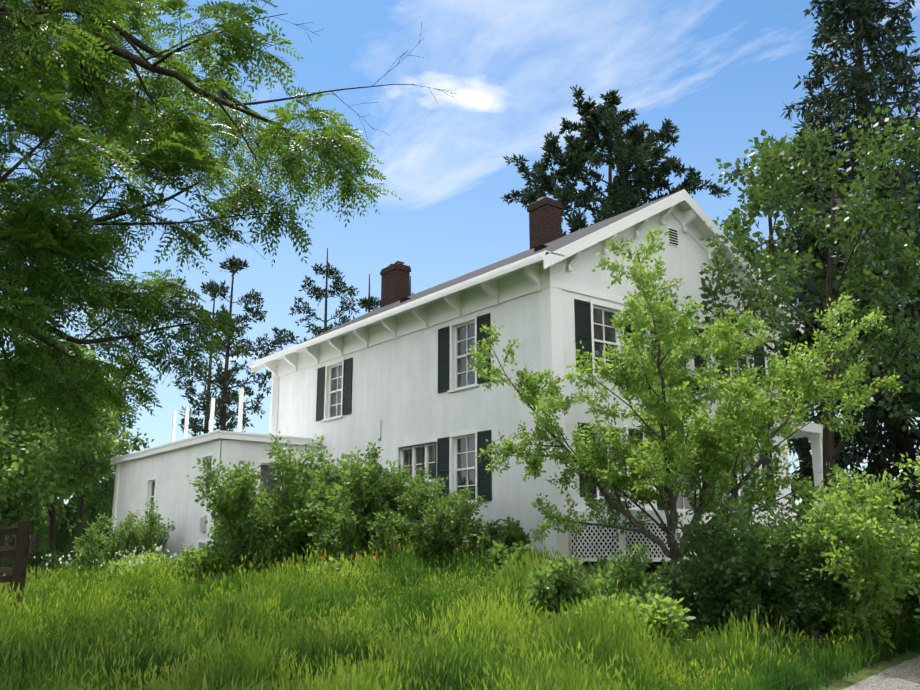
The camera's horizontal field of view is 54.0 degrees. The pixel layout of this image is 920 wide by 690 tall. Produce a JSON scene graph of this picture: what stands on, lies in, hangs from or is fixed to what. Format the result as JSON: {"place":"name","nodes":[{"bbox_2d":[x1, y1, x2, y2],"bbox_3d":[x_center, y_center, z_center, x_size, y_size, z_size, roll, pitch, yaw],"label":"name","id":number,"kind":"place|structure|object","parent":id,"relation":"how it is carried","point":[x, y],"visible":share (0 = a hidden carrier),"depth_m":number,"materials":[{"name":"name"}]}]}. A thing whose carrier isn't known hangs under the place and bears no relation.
{"place":"outdoors","nodes":[
{"label":"outdoors","id":0,"kind":"place"},
{"bbox_2d":[0,425,47,543],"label":"tree","id":1,"kind":"object","parent":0,"point":[17,516],"depth_m":36.02,"materials":[{"name":"green plant"}]},
{"bbox_2d":[0,404,66,538],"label":"tree","id":2,"kind":"object","parent":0,"point":[8,474],"depth_m":30.49,"materials":[{"name":"green plant"}]},
{"bbox_2d":[18,414,49,523],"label":"tree","id":3,"kind":"object","parent":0,"point":[45,514],"depth_m":45.89,"materials":[{"name":"green plant"}]},
{"bbox_2d":[2,322,122,561],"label":"tree","id":4,"kind":"object","parent":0,"point":[20,337],"depth_m":40.90,"materials":[{"name":"green plant"}]},
{"bbox_2d":[0,330,135,554],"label":"tree","id":5,"kind":"object","parent":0,"point":[67,446],"depth_m":33.19,"materials":[{"name":"green plant"}]},
{"bbox_2d":[27,383,154,561],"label":"tree","id":6,"kind":"object","parent":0,"point":[97,496],"depth_m":59.58,"materials":[{"name":"green plant"}]},
{"bbox_2d":[171,281,250,436],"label":"pine","id":7,"kind":"object","parent":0,"point":[188,393],"depth_m":56.90,"materials":[{"name":"green plant"}]},
{"bbox_2d":[157,255,286,430],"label":"pine","id":8,"kind":"object","parent":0,"point":[234,264],"depth_m":49.04,"materials":[{"name":"green plant"}]},
{"bbox_2d":[0,0,456,460],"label":"walnut tree","id":9,"kind":"object","parent":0,"point":[28,99],"depth_m":11.44,"materials":[{"name":"green plant"}]},
{"bbox_2d":[271,248,359,350],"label":"pine","id":10,"kind":"object","parent":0,"point":[318,290],"depth_m":53.85,"materials":[{"name":"green plant"}]},
{"bbox_2d":[329,274,380,329],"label":"pine","id":11,"kind":"object","parent":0,"point":[366,303],"depth_m":51.17,"materials":[{"name":"green plant"}]},
{"bbox_2d":[0,0,919,514],"label":"sky","id":12,"kind":"structure","parent":0,"point":[724,72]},
{"bbox_2d":[0,533,919,689],"bbox_3d":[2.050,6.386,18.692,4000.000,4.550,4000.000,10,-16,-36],"label":"ground","id":13,"kind":"structure","parent":0,"point":[864,673],"depth_m":11.04,"materials":[{"name":"green plant"}]},
{"bbox_2d":[1,535,11,583],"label":"shrub","id":14,"kind":"object","parent":13,"relation":"on","point":[5,564],"depth_m":28.13,"materials":[{"name":"green plant"}]},
{"bbox_2d":[0,522,30,615],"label":"wooden fence","id":15,"kind":"object","parent":13,"relation":"on","point":[18,551],"visible":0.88,"depth_m":16.75,"materials":[{"name":"brown wood"}]},
{"bbox_2d":[2,546,74,584],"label":"shrub","id":16,"kind":"object","parent":13,"relation":"on","point":[37,560],"depth_m":30.53,"materials":[{"name":"green plant"}]},
{"bbox_2d":[25,551,94,584],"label":"flowers","id":17,"kind":"object","parent":13,"relation":"on","point":[43,564],"depth_m":29.23,"materials":[{"name":"green plant"}]},
{"bbox_2d":[28,414,123,554],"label":"tree","id":18,"kind":"object","parent":13,"relation":"on","point":[33,542],"depth_m":68.77,"materials":[{"name":"plant"}]},
{"bbox_2d":[33,541,206,571],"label":"flowers","id":19,"kind":"object","parent":13,"relation":"on","point":[124,556],"visible":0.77,"depth_m":22.12,"materials":[{"name":"white plant"}]},
{"bbox_2d":[68,499,175,578],"bbox_3d":[-10.321,6.025,27.156,3.340,2.717,3.609,10,-16,-36],"label":"bush","id":20,"kind":"object","parent":13,"relation":"on","point":[123,535],"depth_m":26.39,"materials":[{"name":"green plant"}]},
{"bbox_2d":[97,554,162,587],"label":"weeds","id":21,"kind":"object","parent":13,"relation":"on","point":[121,567],"depth_m":20.66,"materials":[{"name":"green plant"}]},
{"bbox_2d":[109,553,169,576],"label":"weeds","id":22,"kind":"object","parent":13,"relation":"on","point":[154,558],"depth_m":21.90,"materials":[{"name":"green plant"}]},
{"bbox_2d":[113,545,171,566],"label":"weeds","id":23,"kind":"object","parent":13,"relation":"on","point":[152,555],"depth_m":23.64,"materials":[{"name":"green plant"}]},
{"bbox_2d":[156,543,236,582],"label":"weeds","id":24,"kind":"object","parent":13,"relation":"on","point":[206,565],"depth_m":19.78,"materials":[{"name":"green plant"}]},
{"bbox_2d":[108,377,323,566],"bbox_3d":[-7.318,5.450,31.194,6.590,7.300,9.960,10,-16,-36],"label":"house annex","id":25,"kind":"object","parent":13,"relation":"on","point":[158,474],"depth_m":27.83,"materials":[{"name":"white paint"}]},
{"bbox_2d":[186,431,382,572],"bbox_3d":[-4.219,3.901,21.871,4.961,3.616,4.411,10,-16,-36],"label":"bush","id":26,"kind":"object","parent":13,"relation":"on","point":[232,538],"depth_m":20.75,"materials":[{"name":"green plant"}]},
{"bbox_2d":[291,552,370,590],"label":"weeds","id":27,"kind":"object","parent":13,"relation":"on","point":[320,567],"depth_m":16.17,"materials":[{"name":"green plant"}]},
{"bbox_2d":[238,437,435,570],"bbox_3d":[-2.932,3.775,20.809,3.899,3.168,4.483,10,-16,-36],"label":"bush","id":28,"kind":"object","parent":13,"relation":"on","point":[365,482],"depth_m":19.99,"materials":[{"name":"green plant"}]},
{"bbox_2d":[322,543,399,561],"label":"daylilies","id":29,"kind":"object","parent":13,"relation":"on","point":[356,558],"visible":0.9,"depth_m":16.53,"materials":[{"name":"orange plant"}]},
{"bbox_2d":[319,476,457,560],"bbox_3d":[-1.485,3.883,19.281,2.801,2.117,2.922,10,-16,-36],"label":"bush","id":30,"kind":"object","parent":13,"relation":"on","point":[419,513],"depth_m":19.06,"materials":[{"name":"green plant"}]},
{"bbox_2d":[379,276,414,306],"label":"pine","id":31,"kind":"object","parent":13,"relation":"on","point":[410,286],"depth_m":47.58,"materials":[{"name":"plant"}]},
{"bbox_2d":[319,462,489,566],"bbox_3d":[-1.165,3.637,19.233,3.725,2.601,3.249,10,-16,-36],"label":"bush","id":32,"kind":"object","parent":13,"relation":"on","point":[444,522],"depth_m":18.61,"materials":[{"name":"green plant"}]},
{"bbox_2d":[6,476,919,568],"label":"distant treeline","id":33,"kind":"object","parent":13,"relation":"on","point":[64,538],"visible":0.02,"depth_m":176.51,"materials":[{"name":"green plant"}]},
{"bbox_2d":[466,516,531,559],"bbox_3d":[0.768,4.105,19.011,1.344,1.016,1.460,10,-16,-36],"label":"bush","id":34,"kind":"object","parent":13,"relation":"on","point":[516,532],"depth_m":18.82,"materials":[{"name":"green plant"}]},
{"bbox_2d":[486,539,539,569],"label":"weeds","id":35,"kind":"object","parent":13,"relation":"on","point":[502,552],"depth_m":17.42,"materials":[{"name":"green plant"}]},
{"bbox_2d":[491,556,547,580],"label":"weeds","id":36,"kind":"object","parent":13,"relation":"on","point":[503,566],"depth_m":16.30,"materials":[{"name":"green plant"}]},
{"bbox_2d":[250,189,804,559],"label":"house","id":37,"kind":"structure","parent":13,"relation":"on","point":[398,377],"depth_m":23.03,"materials":[{"name":"white paint"}]},
{"bbox_2d":[573,555,617,581],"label":"weeds","id":38,"kind":"object","parent":13,"relation":"on","point":[602,562],"depth_m":16.14,"materials":[{"name":"green plant"}]},
{"bbox_2d":[522,542,680,629],"bbox_3d":[1.988,3.510,12.869,2.311,1.435,1.562,-1,-13,6],"label":"shrub","id":39,"kind":"object","parent":13,"relation":"on","point":[551,591],"depth_m":12.68,"materials":[{"name":"green plant"}]},
{"bbox_2d":[562,583,695,649],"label":"weeds","id":40,"kind":"object","parent":13,"relation":"on","point":[671,612],"depth_m":11.33,"materials":[{"name":"green plant"}]},
{"bbox_2d":[466,226,902,599],"bbox_3d":[3.780,1.242,16.496,5.800,6.916,7.259,10,-16,-36],"label":"young tree","id":41,"kind":"object","parent":13,"relation":"on","point":[676,435],"depth_m":15.74,"materials":[{"name":"green plant"}]},
{"bbox_2d":[568,422,823,575],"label":"porch","id":42,"kind":"structure","parent":13,"relation":"on","point":[591,542],"depth_m":18.94,"materials":[{"name":"white paint"}]},
{"bbox_2d":[655,483,862,642],"bbox_3d":[4.491,3.201,13.376,3.262,2.419,3.410,10,-16,-36],"label":"shrub","id":43,"kind":"object","parent":13,"relation":"on","point":[784,565],"depth_m":12.57,"materials":[{"name":"green plant"}]},
{"bbox_2d":[775,0,919,549],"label":"tree","id":44,"kind":"object","parent":13,"relation":"on","point":[904,80],"depth_m":31.14,"materials":[{"name":"green plant"}]},
{"bbox_2d":[791,449,919,653],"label":"roadside bush","id":45,"kind":"object","parent":13,"relation":"on","point":[847,528],"depth_m":11.84,"materials":[{"name":"green plant"}]},
{"bbox_2d":[797,494,919,628],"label":"shrub","id":46,"kind":"object","parent":13,"relation":"on","point":[915,602],"depth_m":12.86,"materials":[{"name":"green plant"}]},
{"bbox_2d":[500,84,730,235],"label":"pine","id":47,"kind":"object","parent":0,"point":[605,118],"depth_m":46.83,"materials":[{"name":"green plant"}]},
{"bbox_2d":[623,104,919,517],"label":"tree","id":48,"kind":"object","parent":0,"point":[879,252],"depth_m":20.95,"materials":[{"name":"green plant"}]},
{"bbox_2d":[712,127,874,505],"bbox_3d":[11.553,0.263,32.568,8.653,16.298,8.706,10,-16,-36],"label":"tree","id":49,"kind":"object","parent":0,"point":[735,220],"depth_m":32.06,"materials":[{"name":"green plant"}]},
{"bbox_2d":[777,175,919,440],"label":"tree","id":50,"kind":"object","parent":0,"point":[815,295],"depth_m":26.68,"materials":[{"name":"green plant"}]},
{"bbox_2d":[843,656,919,689],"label":"path","id":51,"kind":"structure","parent":0,"point":[904,675],"depth_m":10.38,"materials":[{"name":"grey concrete"}]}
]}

